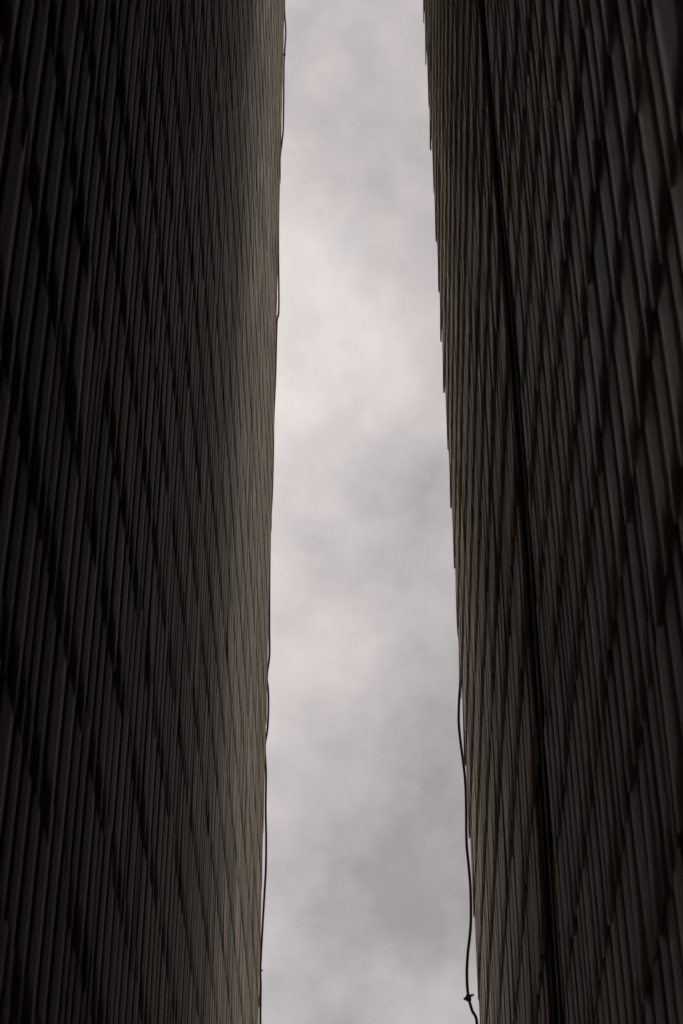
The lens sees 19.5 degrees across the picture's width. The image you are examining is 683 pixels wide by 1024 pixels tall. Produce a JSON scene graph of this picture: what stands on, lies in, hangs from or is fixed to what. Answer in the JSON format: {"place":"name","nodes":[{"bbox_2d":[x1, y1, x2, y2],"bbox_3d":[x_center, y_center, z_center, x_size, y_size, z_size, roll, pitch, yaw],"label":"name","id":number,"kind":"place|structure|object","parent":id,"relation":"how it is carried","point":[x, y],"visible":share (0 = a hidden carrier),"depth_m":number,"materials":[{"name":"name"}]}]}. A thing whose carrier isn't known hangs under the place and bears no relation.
{"place":"outdoors","nodes":[
{"label":"outdoors","id":0,"kind":"place"},
{"bbox_2d":[259,0,479,1023],"label":"sky","id":1,"kind":"structure","parent":0,"point":[367,914],"materials":[{"name":"grey"}]},
{"label":"ground","id":2,"kind":"structure","parent":0,"visible":0},
{"bbox_2d":[0,0,284,1023],"bbox_3d":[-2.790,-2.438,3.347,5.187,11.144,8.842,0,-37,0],"label":"shingled building","id":3,"kind":"structure","parent":2,"relation":"on","point":[140,160],"depth_m":2.46,"materials":[{"name":"brown wood"}]},
{"bbox_2d":[259,7,286,1023],"bbox_3d":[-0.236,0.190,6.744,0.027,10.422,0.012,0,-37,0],"label":"cable","id":4,"kind":"object","parent":3,"relation":"attached to","point":[265,874],"visible":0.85,"depth_m":6.51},
{"bbox_2d":[423,0,682,1023],"bbox_3d":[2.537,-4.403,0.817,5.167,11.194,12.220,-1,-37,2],"label":"shingled building","id":5,"kind":"structure","parent":2,"relation":"on","point":[557,152],"depth_m":1.92,"materials":[{"name":"brown wood"}]},
{"bbox_2d":[455,579,477,1023],"bbox_3d":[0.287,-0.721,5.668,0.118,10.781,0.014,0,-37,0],"label":"cable","id":6,"kind":"object","parent":5,"relation":"attached to","point":[467,998],"visible":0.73,"depth_m":4.52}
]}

